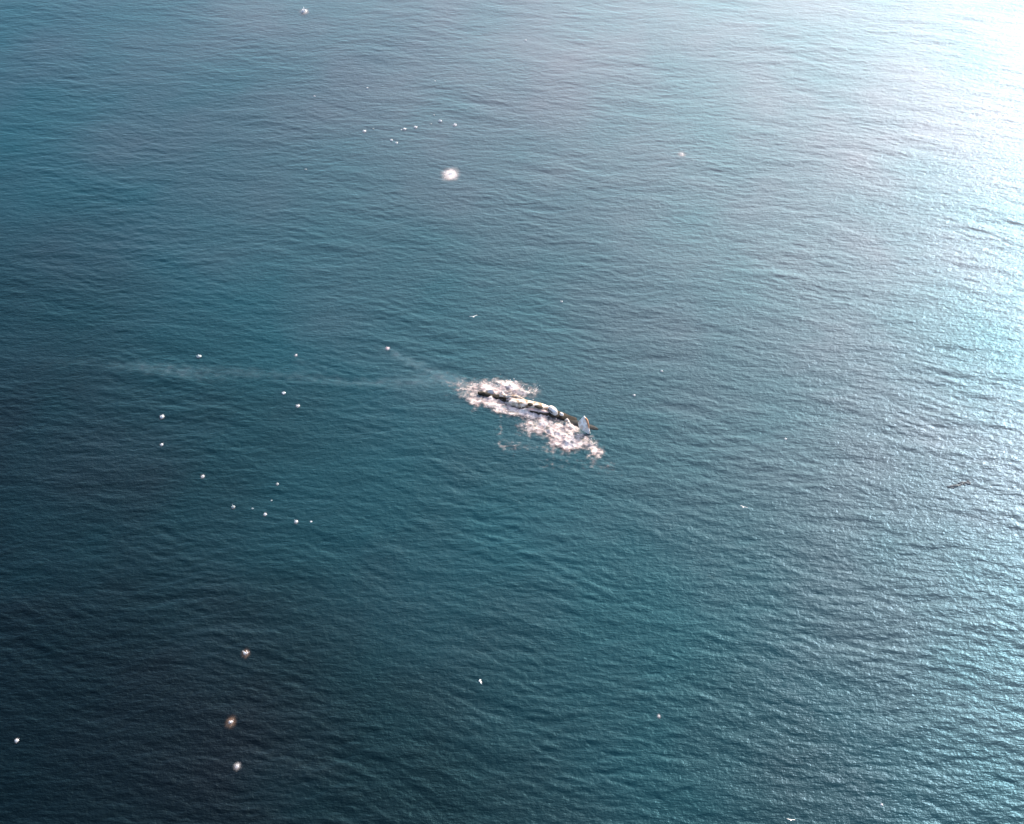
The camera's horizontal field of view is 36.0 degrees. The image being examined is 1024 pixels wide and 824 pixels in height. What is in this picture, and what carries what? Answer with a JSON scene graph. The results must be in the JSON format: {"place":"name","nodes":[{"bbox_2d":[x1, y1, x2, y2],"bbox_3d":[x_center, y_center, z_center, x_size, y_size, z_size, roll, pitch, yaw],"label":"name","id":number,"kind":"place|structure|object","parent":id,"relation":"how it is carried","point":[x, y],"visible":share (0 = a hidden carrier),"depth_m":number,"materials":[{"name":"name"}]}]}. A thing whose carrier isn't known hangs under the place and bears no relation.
{"place":"outdoors","nodes":[
{"label":"outdoors","id":0,"kind":"place"},
{"bbox_2d":[0,0,1023,823],"bbox_3d":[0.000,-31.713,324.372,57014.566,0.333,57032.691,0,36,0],"label":"sea","id":1,"kind":"structure","parent":0,"point":[808,244],"depth_m":280.70,"materials":[{"name":"liquid"}]},
{"bbox_2d":[445,170,455,178],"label":"splash","id":2,"kind":"object","parent":1,"relation":"on","point":[449,174],"visible":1,"depth_m":353.76,"materials":[{"name":"liquid"}]},
{"bbox_2d":[468,380,601,455],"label":"foam","id":3,"kind":"object","parent":1,"relation":"on","point":[499,406],"visible":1,"depth_m":279.42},
{"bbox_2d":[478,391,597,433],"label":"whale","id":4,"kind":"object","parent":1,"relation":"on","point":[583,424],"visible":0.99,"depth_m":279.69,"materials":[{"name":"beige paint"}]},
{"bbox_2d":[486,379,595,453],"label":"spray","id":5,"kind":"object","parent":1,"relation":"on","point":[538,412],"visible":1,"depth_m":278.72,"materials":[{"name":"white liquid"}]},
{"bbox_2d":[947,480,970,488],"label":"bird","id":6,"kind":"object","parent":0,"point":[960,484],"visible":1,"depth_m":263.98}
]}

